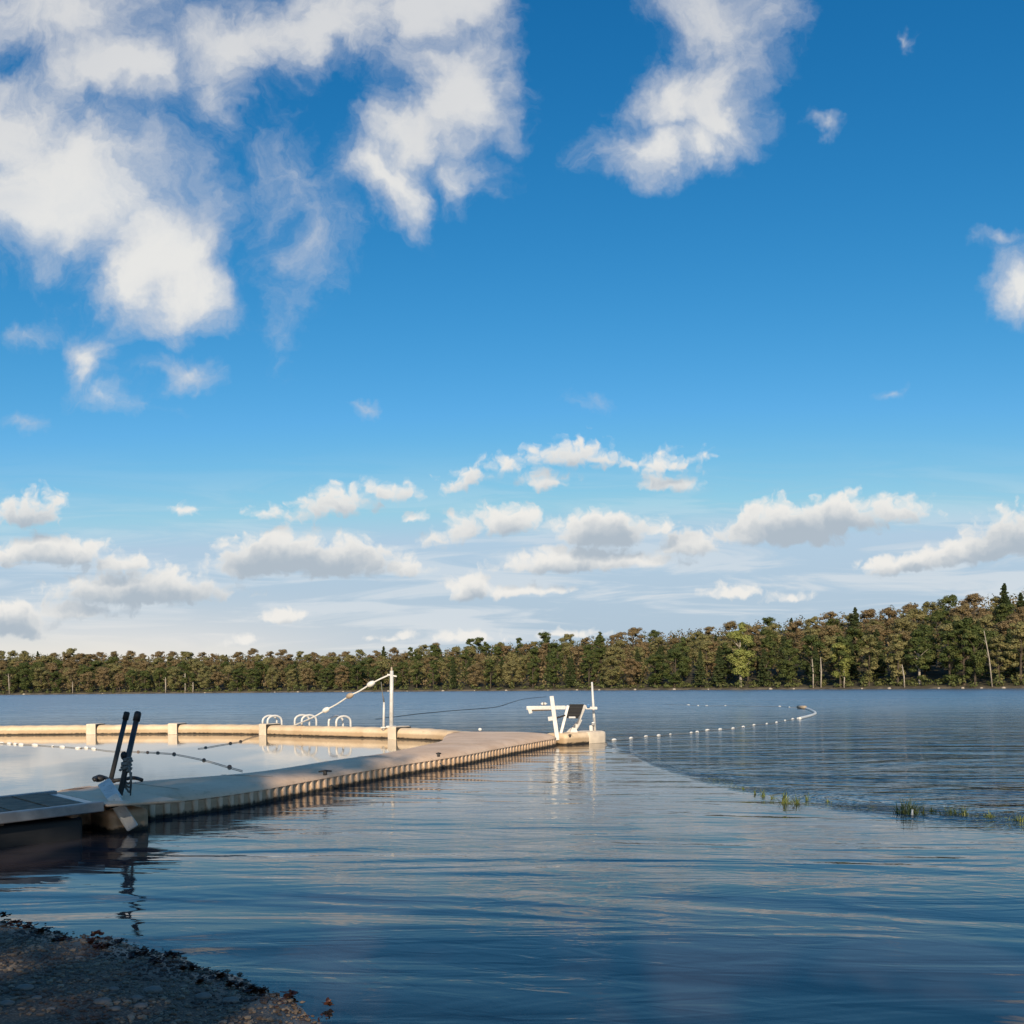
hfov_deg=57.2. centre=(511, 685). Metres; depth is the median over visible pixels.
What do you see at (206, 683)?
broadleaf tree
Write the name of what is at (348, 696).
float rope
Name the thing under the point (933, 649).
pine tree
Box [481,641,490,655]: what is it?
broadleaf tree
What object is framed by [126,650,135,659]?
broadleaf tree
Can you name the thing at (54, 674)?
broadleaf tree
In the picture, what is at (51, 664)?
broadleaf tree
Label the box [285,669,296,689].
broadleaf tree
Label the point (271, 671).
broadleaf tree
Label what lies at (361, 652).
broadleaf tree
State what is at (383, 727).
rope post
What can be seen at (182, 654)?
broadleaf tree
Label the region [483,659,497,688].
broadleaf tree
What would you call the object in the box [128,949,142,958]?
leaf clump
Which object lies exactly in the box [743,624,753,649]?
broadleaf tree
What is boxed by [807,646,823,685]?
pine tree
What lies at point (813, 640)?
broadleaf tree
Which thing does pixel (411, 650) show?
broadleaf tree
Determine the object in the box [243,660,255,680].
broadleaf tree
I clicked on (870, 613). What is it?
broadleaf tree
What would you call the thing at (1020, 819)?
reed tuft
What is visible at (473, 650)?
broadleaf tree
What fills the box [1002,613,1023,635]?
broadleaf tree
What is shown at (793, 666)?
pine tree
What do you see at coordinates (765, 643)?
broadleaf tree
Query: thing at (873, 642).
broadleaf tree
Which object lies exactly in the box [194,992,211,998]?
beach stone
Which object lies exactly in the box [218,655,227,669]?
broadleaf tree
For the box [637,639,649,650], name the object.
broadleaf tree
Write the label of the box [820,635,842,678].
broadleaf tree
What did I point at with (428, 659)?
broadleaf tree
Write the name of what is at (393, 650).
broadleaf tree
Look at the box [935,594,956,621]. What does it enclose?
broadleaf tree
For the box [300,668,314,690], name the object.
broadleaf tree
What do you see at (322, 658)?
broadleaf tree
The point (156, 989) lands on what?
beach stone
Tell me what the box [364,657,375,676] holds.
broadleaf tree
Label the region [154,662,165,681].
broadleaf tree
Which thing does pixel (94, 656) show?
broadleaf tree
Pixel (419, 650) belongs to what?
broadleaf tree
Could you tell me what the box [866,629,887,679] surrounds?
pine tree
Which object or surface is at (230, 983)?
leaf clump
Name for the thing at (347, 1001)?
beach
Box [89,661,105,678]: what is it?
broadleaf tree
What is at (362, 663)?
broadleaf tree
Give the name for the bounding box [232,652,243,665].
broadleaf tree
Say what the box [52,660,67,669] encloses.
broadleaf tree
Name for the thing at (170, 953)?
leaf clump
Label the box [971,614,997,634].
broadleaf tree
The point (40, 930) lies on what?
leaf clump
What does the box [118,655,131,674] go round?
broadleaf tree
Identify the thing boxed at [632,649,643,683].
pine tree
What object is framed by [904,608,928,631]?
broadleaf tree
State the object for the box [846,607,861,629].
pine tree
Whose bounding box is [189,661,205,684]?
broadleaf tree
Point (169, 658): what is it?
broadleaf tree
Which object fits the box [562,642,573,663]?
broadleaf tree
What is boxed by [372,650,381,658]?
broadleaf tree
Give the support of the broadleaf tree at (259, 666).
on the hills
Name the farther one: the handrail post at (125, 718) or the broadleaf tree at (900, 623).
the broadleaf tree at (900, 623)
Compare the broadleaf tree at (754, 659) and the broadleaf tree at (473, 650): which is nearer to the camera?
the broadleaf tree at (754, 659)
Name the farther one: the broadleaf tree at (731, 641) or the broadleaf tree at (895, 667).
the broadleaf tree at (731, 641)
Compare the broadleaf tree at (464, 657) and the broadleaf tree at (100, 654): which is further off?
the broadleaf tree at (100, 654)
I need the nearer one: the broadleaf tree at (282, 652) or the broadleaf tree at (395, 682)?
the broadleaf tree at (395, 682)
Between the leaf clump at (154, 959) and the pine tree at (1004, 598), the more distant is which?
the pine tree at (1004, 598)
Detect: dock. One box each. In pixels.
[0,723,469,740]
[57,730,605,828]
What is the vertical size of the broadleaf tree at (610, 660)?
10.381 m
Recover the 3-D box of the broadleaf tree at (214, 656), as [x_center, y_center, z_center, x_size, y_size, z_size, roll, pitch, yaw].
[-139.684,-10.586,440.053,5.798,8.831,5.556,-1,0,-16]
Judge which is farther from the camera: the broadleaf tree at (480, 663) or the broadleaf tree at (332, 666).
the broadleaf tree at (332, 666)
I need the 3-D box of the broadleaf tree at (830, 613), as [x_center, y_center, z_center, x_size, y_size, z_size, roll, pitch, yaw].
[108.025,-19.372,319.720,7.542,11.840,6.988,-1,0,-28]
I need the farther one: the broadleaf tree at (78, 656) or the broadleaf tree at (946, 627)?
the broadleaf tree at (78, 656)
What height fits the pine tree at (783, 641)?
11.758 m
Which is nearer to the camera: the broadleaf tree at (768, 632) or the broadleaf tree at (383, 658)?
the broadleaf tree at (768, 632)
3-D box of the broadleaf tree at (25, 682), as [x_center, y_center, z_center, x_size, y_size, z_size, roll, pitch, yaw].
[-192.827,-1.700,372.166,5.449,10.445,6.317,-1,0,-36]
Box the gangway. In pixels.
[0,789,181,847]
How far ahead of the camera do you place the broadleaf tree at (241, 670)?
359.50 m
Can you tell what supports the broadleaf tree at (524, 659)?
on the hills
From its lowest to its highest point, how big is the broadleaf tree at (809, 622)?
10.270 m
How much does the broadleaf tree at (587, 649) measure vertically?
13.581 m
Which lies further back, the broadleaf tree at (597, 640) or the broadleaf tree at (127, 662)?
the broadleaf tree at (127, 662)
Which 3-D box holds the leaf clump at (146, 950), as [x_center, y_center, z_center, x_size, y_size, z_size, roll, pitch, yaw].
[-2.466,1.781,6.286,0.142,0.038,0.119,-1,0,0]
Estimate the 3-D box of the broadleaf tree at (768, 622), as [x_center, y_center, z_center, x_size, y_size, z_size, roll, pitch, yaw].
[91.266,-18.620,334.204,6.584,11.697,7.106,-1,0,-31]
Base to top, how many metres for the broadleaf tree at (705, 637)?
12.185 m
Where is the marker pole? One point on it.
(592, 727)
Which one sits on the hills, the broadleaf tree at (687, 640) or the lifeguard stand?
the broadleaf tree at (687, 640)
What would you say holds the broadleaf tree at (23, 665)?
on the hills
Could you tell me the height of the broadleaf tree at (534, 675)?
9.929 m
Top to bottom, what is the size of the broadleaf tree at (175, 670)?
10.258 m
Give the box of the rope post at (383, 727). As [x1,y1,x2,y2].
[381,682,385,730]
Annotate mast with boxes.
[386,667,396,727]
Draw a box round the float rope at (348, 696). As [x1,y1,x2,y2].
[293,675,387,725]
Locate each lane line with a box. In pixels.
[0,742,242,770]
[198,735,257,748]
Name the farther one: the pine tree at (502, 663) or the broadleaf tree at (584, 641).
the broadleaf tree at (584, 641)
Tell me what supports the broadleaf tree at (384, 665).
on the hills
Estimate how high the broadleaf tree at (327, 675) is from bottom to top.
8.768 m
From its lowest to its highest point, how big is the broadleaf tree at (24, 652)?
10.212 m
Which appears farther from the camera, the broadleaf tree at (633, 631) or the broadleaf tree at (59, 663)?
the broadleaf tree at (59, 663)
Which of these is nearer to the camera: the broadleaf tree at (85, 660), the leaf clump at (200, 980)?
the leaf clump at (200, 980)
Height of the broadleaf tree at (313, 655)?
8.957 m
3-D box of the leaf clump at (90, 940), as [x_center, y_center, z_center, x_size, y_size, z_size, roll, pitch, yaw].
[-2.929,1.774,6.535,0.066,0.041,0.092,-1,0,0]
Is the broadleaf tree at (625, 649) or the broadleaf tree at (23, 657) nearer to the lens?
the broadleaf tree at (625, 649)
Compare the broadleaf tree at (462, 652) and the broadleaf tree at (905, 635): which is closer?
the broadleaf tree at (905, 635)
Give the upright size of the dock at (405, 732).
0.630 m
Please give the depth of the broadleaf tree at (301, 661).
383.93 m
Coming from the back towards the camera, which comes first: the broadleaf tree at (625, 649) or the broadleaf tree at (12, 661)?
the broadleaf tree at (12, 661)
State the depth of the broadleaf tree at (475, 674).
314.09 m
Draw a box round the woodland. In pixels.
[0,591,1023,690]
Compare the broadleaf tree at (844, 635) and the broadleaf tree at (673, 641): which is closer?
the broadleaf tree at (844, 635)
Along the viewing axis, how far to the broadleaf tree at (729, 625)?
338.24 m
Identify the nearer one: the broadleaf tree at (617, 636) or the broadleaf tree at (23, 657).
the broadleaf tree at (617, 636)
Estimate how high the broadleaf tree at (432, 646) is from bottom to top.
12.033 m
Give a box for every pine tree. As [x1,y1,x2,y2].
[381,646,386,656]
[448,658,457,683]
[449,666,457,688]
[465,658,472,685]
[498,658,504,679]
[564,657,575,687]
[571,657,576,680]
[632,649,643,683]
[650,651,663,683]
[657,645,664,671]
[694,651,706,687]
[711,646,726,683]
[756,648,771,686]
[774,636,785,673]
[784,646,798,673]
[788,618,796,640]
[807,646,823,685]
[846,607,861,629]
[846,640,858,680]
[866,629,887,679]
[923,627,937,667]
[995,583,1013,621]
[997,628,1019,676]
[1016,592,1023,619]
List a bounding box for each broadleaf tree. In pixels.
[0,650,5,658]
[0,660,8,677]
[0,665,9,681]
[2,667,18,691]
[5,666,17,684]
[7,650,18,662]
[9,659,19,667]
[11,661,23,674]
[15,662,30,683]
[18,668,33,692]
[19,651,29,661]
[19,654,33,662]
[30,661,46,683]
[32,667,50,691]
[36,655,51,676]
[44,663,57,681]
[47,667,62,685]
[48,652,59,659]
[49,671,62,691]
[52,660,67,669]
[61,658,76,681]
[61,667,75,689]
[62,648,76,660]
[62,653,74,666]
[62,668,77,690]
[72,653,85,670]
[78,658,90,669]
[79,667,94,687]
[79,671,95,690]
[87,654,100,666]
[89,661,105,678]
[93,660,106,673]
[95,667,111,690]
[96,652,106,663]
[96,666,110,689]
[104,656,118,677]
[107,651,118,663]
[108,663,117,681]
[108,665,124,689]
[114,673,124,691]
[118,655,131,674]
[118,659,137,680]
[125,666,140,684]
[125,669,138,691]
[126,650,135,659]
[133,654,146,668]
[134,658,147,680]
[134,660,153,681]
[139,670,150,689]
[145,666,155,689]
[150,660,162,673]
[151,651,165,662]
[152,667,166,690]
[153,657,164,666]
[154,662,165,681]
[162,666,174,687]
[166,656,175,671]
[167,651,179,660]
[167,666,182,690]
[170,659,182,679]
[175,661,192,687]
[179,651,191,660]
[180,671,196,691]
[182,652,193,669]
[187,658,204,681]
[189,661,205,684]
[194,666,210,690]
[197,652,206,662]
[201,660,216,682]
[206,665,222,685]
[208,653,218,662]
[210,671,225,690]
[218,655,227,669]
[219,661,232,678]
[221,665,233,688]
[231,670,245,690]
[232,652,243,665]
[233,662,245,677]
[236,656,244,662]
[236,667,248,688]
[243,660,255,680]
[245,668,261,689]
[246,648,258,666]
[251,655,263,662]
[252,661,269,687]
[259,657,273,678]
[263,651,275,662]
[264,668,278,689]
[266,667,280,687]
[268,656,277,665]
[271,659,286,683]
[275,649,287,660]
[282,664,296,687]
[284,654,293,666]
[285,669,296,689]
[295,651,303,665]
[297,661,311,685]
[298,659,308,670]
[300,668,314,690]
[303,654,312,662]
[307,652,320,665]
[312,663,323,686]
[318,655,327,666]
[320,668,334,688]
[321,659,332,682]
[325,656,338,665]
[326,652,336,656]
[326,663,341,679]
[334,656,341,673]
[334,665,348,689]
[338,651,349,659]
[341,661,350,680]
[341,664,354,687]
[342,654,357,671]
[350,665,366,689]
[352,660,368,682]
[356,649,365,661]
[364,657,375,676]
[367,655,375,667]
[368,666,381,689]
[371,659,383,676]
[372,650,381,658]
[373,660,389,686]
[377,655,389,673]
[388,666,402,688]
[389,647,398,661]
[390,656,403,682]
[395,661,408,685]
[400,652,409,672]
[407,647,413,659]
[408,661,426,684]
[410,651,421,665]
[410,659,422,686]
[413,648,425,664]
[417,644,429,663]
[423,656,437,677]
[427,644,436,656]
[427,660,440,687]
[431,648,443,668]
[431,660,445,685]
[432,642,442,658]
[444,655,457,671]
[446,651,458,663]
[446,657,456,670]
[451,647,460,660]
[458,649,474,671]
[459,649,472,681]
[463,638,475,655]
[464,646,476,663]
[466,664,482,688]
[473,637,483,661]
[475,653,485,669]
[476,658,486,679]
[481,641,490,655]
[481,655,501,685]
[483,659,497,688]
[491,646,504,666]
[494,642,504,659]
[499,645,515,662]
[501,660,520,686]
[503,652,522,676]
[515,638,522,656]
[517,644,533,663]
[517,655,527,678]
[526,650,531,670]
[527,648,540,683]
[527,659,538,687]
[534,631,553,653]
[536,648,547,679]
[541,642,550,662]
[544,655,556,676]
[546,651,561,687]
[547,643,557,662]
[549,642,563,676]
[558,634,574,645]
[558,646,572,669]
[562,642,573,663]
[567,646,585,675]
[573,646,585,669]
[579,644,597,680]
[580,637,591,648]
[580,653,596,686]
[593,637,606,667]
[594,648,605,675]
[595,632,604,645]
[601,656,620,686]
[603,646,621,677]
[609,632,626,645]
[611,640,626,654]
[611,648,626,674]
[617,647,630,667]
[621,627,643,655]
[622,658,641,686]
[631,646,645,668]
[632,643,649,665]
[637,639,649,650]
[642,654,663,684]
[647,630,660,650]
[651,636,666,654]
[661,648,687,686]
[666,637,680,654]
[672,637,691,680]
[678,638,693,661]
[687,631,702,657]
[694,634,711,660]
[695,641,714,680]
[702,641,718,673]
[704,626,717,640]
[714,640,731,658]
[721,621,737,639]
[721,642,732,681]
[724,645,736,674]
[725,622,754,686]
[729,630,743,654]
[730,645,750,681]
[741,634,759,680]
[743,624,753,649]
[745,624,762,651]
[749,634,771,674]
[758,636,776,674]
[759,629,779,657]
[762,616,778,634]
[763,623,781,655]
[776,639,800,686]
[786,620,803,647]
[797,642,819,669]
[798,635,827,674]
[800,628,821,655]
[803,616,817,630]
[812,625,826,637]
[819,624,840,655]
[820,611,839,625]
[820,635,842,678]
[824,618,843,636]
[829,637,850,686]
[833,636,854,685]
[843,613,857,632]
[843,627,863,658]
[845,627,869,669]
[858,634,881,685]
[859,609,877,634]
[863,626,887,656]
[864,620,884,632]
[866,624,892,640]
[878,607,896,637]
[884,634,910,685]
[888,617,914,651]
[888,634,909,678]
[890,617,902,639]
[895,631,917,666]
[896,604,918,631]
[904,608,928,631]
[904,629,935,684]
[909,624,941,675]
[921,601,941,629]
[924,610,950,642]
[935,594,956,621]
[936,615,966,667]
[938,631,961,684]
[949,603,973,639]
[950,616,981,684]
[958,593,986,618]
[962,624,989,684]
[965,626,1000,675]
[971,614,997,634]
[976,610,995,627]
[987,596,1000,620]
[988,634,1011,684]
[992,603,1016,636]
[993,619,1023,650]
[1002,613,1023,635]
[1004,621,1023,683]
[1015,606,1023,621]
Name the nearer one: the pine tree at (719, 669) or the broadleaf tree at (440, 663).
the pine tree at (719, 669)
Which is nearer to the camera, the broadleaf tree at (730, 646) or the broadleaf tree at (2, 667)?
the broadleaf tree at (730, 646)
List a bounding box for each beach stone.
[0,1000,14,1005]
[32,995,41,998]
[93,998,111,1004]
[109,986,118,990]
[111,1006,120,1010]
[132,995,143,1000]
[133,1003,147,1007]
[143,986,162,992]
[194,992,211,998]
[221,997,238,1003]
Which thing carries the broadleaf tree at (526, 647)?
on the hills
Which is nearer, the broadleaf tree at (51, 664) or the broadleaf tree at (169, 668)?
the broadleaf tree at (169, 668)
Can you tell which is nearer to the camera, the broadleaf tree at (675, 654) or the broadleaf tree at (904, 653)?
the broadleaf tree at (904, 653)
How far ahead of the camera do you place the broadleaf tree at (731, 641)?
315.61 m
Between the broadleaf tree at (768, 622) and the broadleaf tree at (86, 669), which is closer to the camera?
the broadleaf tree at (768, 622)
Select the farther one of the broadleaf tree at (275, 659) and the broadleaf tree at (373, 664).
the broadleaf tree at (275, 659)
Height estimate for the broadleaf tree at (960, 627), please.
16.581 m
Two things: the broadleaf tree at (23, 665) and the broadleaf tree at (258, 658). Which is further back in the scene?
the broadleaf tree at (258, 658)
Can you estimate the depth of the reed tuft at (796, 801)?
13.91 m
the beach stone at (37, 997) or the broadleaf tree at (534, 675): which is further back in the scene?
the broadleaf tree at (534, 675)
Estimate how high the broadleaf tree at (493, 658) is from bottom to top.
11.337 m
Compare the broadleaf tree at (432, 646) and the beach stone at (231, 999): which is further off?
the broadleaf tree at (432, 646)
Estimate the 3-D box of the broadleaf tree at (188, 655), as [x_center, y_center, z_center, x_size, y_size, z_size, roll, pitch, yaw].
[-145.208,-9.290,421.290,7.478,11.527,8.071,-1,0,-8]
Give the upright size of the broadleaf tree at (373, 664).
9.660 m
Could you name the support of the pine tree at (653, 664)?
on the hills
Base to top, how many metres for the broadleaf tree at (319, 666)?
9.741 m
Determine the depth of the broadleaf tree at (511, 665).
308.26 m
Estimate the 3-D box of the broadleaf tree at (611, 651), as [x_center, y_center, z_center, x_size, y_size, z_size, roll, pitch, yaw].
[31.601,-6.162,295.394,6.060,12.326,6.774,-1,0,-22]
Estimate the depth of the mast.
32.57 m
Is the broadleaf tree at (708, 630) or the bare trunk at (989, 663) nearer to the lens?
the bare trunk at (989, 663)
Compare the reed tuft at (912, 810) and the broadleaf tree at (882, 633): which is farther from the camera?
the broadleaf tree at (882, 633)
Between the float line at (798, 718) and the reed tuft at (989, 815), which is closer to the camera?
the reed tuft at (989, 815)
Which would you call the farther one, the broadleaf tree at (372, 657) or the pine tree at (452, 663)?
the broadleaf tree at (372, 657)
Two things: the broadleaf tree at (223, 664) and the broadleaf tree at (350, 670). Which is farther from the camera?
the broadleaf tree at (223, 664)
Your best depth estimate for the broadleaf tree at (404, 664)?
338.93 m
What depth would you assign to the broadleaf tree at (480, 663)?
334.27 m
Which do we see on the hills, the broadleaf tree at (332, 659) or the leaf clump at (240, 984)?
the broadleaf tree at (332, 659)
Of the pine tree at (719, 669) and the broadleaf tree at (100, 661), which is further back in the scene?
the broadleaf tree at (100, 661)
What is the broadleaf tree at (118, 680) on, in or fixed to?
on the hills
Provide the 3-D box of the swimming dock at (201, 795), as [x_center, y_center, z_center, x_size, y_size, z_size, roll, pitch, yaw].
[-3.084,1.768,21.600,4.724,0.685,19.488,-1,0,24]
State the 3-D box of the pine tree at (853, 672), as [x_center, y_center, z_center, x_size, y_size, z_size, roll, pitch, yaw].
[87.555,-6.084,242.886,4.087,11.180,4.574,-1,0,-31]
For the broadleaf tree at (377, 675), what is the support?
on the hills
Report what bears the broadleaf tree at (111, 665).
on the hills
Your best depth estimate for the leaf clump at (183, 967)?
5.89 m
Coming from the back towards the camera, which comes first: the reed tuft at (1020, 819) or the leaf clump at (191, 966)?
the reed tuft at (1020, 819)
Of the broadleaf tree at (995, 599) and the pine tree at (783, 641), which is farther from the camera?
the broadleaf tree at (995, 599)
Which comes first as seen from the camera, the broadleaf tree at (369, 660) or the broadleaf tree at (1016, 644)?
the broadleaf tree at (1016, 644)
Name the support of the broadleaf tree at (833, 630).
on the hills
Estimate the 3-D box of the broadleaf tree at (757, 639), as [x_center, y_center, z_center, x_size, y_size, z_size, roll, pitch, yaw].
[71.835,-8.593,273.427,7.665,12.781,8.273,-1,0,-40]
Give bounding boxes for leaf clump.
[0,912,11,916]
[5,919,22,925]
[22,922,38,928]
[30,927,51,933]
[51,934,71,941]
[86,936,95,943]
[90,930,103,935]
[91,942,102,949]
[99,942,115,948]
[114,938,124,943]
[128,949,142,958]
[137,947,154,954]
[148,956,165,963]
[163,950,184,957]
[178,965,188,969]
[189,963,197,969]
[195,976,204,983]
[210,971,225,978]
[224,980,237,987]
[235,982,244,986]
[241,984,261,992]
[256,986,266,993]
[280,989,298,998]
[322,997,333,1006]
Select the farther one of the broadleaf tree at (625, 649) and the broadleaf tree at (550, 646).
the broadleaf tree at (550, 646)
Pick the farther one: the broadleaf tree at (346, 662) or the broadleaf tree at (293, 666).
the broadleaf tree at (346, 662)
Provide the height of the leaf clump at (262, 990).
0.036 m
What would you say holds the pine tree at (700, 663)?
on the hills
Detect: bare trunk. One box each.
[819,657,821,687]
[899,665,904,687]
[984,632,992,686]
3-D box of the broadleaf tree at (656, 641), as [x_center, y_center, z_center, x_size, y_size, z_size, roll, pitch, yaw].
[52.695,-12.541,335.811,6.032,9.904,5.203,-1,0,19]
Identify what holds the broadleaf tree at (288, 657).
on the hills
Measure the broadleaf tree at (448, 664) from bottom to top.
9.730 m
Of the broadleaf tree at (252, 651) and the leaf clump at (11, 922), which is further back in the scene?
the broadleaf tree at (252, 651)
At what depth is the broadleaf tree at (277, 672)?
356.25 m
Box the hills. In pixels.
[0,608,1023,694]
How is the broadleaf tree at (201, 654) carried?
on the hills
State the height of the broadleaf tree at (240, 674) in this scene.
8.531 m
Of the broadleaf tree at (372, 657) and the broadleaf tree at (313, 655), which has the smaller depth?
the broadleaf tree at (372, 657)
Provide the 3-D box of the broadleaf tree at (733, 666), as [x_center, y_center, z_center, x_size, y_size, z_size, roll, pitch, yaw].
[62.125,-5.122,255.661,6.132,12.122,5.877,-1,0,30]
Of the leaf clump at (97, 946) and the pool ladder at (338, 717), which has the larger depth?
the pool ladder at (338, 717)
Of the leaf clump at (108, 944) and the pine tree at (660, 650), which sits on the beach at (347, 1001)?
the leaf clump at (108, 944)
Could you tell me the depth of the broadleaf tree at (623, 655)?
303.09 m
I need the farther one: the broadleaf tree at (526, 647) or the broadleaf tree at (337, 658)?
the broadleaf tree at (337, 658)
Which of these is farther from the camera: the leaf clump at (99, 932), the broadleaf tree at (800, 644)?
the broadleaf tree at (800, 644)
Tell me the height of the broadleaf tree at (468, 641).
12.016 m
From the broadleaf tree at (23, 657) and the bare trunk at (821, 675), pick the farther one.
the broadleaf tree at (23, 657)
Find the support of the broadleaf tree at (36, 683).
on the hills
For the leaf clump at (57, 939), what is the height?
0.037 m
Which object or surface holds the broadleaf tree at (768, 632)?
on the hills
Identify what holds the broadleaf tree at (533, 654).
on the hills
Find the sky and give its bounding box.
[0,0,1023,661]
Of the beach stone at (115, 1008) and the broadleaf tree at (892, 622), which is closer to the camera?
the beach stone at (115, 1008)
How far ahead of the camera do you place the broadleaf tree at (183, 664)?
370.80 m
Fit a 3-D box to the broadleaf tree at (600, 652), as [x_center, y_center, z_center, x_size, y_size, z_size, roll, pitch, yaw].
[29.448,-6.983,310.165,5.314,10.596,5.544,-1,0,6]
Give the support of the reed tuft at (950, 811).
on the lake water
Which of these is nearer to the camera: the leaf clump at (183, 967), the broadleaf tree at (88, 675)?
the leaf clump at (183, 967)
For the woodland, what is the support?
on the hills
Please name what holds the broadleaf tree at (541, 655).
on the hills
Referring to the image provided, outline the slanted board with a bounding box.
[98,779,137,830]
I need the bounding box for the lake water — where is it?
[0,688,1023,1023]
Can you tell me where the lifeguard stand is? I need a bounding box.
[526,696,596,740]
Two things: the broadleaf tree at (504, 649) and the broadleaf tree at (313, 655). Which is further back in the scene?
the broadleaf tree at (313, 655)
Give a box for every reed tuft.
[776,791,796,802]
[792,793,803,803]
[885,794,928,814]
[929,806,968,814]
[956,805,969,814]
[984,811,996,817]
[1005,814,1023,821]
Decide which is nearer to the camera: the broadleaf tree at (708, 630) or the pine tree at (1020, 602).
the pine tree at (1020, 602)
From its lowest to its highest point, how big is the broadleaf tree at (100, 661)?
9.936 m
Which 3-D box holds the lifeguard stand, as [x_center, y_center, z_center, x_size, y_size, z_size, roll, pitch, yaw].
[1.602,0.995,28.577,2.222,1.358,0.963,-1,0,-34]
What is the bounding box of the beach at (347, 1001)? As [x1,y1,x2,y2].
[0,900,408,1023]
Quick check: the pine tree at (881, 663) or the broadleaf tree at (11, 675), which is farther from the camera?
the broadleaf tree at (11, 675)
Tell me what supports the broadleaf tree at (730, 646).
on the hills
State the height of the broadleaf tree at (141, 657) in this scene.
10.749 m
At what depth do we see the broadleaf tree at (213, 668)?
365.38 m
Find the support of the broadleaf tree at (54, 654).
on the hills
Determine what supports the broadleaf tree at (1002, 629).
on the hills
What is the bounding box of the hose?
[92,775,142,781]
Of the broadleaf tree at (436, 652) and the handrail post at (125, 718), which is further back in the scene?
the broadleaf tree at (436, 652)
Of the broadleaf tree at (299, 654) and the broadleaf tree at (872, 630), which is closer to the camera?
the broadleaf tree at (872, 630)
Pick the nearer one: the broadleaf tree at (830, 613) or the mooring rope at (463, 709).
the mooring rope at (463, 709)
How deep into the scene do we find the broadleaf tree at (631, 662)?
279.69 m
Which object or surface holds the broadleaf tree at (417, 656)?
on the hills
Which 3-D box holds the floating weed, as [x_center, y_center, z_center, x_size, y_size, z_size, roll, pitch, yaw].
[4.612,1.746,14.658,1.580,0.020,6.433,-1,0,-26]
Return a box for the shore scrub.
[0,668,1023,693]
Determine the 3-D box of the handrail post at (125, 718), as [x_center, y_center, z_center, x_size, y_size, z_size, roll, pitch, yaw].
[-6.189,1.019,14.731,0.366,1.216,0.147,-1,0,-19]
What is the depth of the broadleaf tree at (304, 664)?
350.45 m
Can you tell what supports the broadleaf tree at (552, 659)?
on the hills
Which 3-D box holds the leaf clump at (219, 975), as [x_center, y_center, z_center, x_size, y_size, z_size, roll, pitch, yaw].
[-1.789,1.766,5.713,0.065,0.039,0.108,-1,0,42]
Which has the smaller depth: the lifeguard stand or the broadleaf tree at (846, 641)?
the lifeguard stand
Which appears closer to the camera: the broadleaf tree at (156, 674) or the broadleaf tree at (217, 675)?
the broadleaf tree at (217, 675)
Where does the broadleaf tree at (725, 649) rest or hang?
on the hills
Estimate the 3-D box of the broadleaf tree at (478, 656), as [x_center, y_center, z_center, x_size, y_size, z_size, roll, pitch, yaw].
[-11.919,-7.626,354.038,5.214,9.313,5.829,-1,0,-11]
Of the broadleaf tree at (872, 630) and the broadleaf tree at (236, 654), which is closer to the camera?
the broadleaf tree at (872, 630)
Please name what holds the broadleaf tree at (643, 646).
on the hills
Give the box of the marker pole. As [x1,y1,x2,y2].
[589,682,595,730]
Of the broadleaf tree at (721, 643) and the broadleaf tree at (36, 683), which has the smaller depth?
the broadleaf tree at (721, 643)
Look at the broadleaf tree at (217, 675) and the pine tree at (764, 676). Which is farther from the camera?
the broadleaf tree at (217, 675)
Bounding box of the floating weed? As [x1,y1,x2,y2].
[708,777,1012,819]
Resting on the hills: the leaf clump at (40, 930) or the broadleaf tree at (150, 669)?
the broadleaf tree at (150, 669)
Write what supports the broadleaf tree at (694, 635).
on the hills
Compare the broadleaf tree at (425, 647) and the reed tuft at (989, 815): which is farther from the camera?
the broadleaf tree at (425, 647)
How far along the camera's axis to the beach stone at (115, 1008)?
4.84 m
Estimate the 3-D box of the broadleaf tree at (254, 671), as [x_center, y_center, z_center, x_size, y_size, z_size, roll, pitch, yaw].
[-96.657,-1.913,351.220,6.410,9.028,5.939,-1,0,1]
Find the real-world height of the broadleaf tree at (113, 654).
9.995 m
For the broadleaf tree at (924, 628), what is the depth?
234.84 m
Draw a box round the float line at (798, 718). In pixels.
[606,704,816,740]
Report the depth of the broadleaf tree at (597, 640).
325.87 m
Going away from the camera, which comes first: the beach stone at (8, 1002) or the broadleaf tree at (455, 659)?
the beach stone at (8, 1002)
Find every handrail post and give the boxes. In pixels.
[106,711,129,782]
[118,711,140,795]
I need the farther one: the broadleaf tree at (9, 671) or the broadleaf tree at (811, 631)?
the broadleaf tree at (9, 671)
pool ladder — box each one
[262,715,282,724]
[294,714,317,725]
[328,715,351,726]
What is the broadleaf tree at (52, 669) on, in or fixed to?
on the hills
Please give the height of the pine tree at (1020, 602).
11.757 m
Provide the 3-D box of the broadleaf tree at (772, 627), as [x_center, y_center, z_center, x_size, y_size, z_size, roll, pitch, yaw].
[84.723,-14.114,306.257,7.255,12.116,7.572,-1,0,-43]
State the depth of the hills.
290.37 m
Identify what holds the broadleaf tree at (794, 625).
on the hills
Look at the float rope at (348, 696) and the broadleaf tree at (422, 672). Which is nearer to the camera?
the float rope at (348, 696)
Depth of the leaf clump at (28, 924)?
7.06 m
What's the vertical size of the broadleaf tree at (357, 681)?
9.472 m
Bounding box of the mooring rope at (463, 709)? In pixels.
[377,697,539,718]
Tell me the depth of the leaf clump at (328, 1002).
5.26 m
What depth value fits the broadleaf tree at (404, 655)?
384.44 m

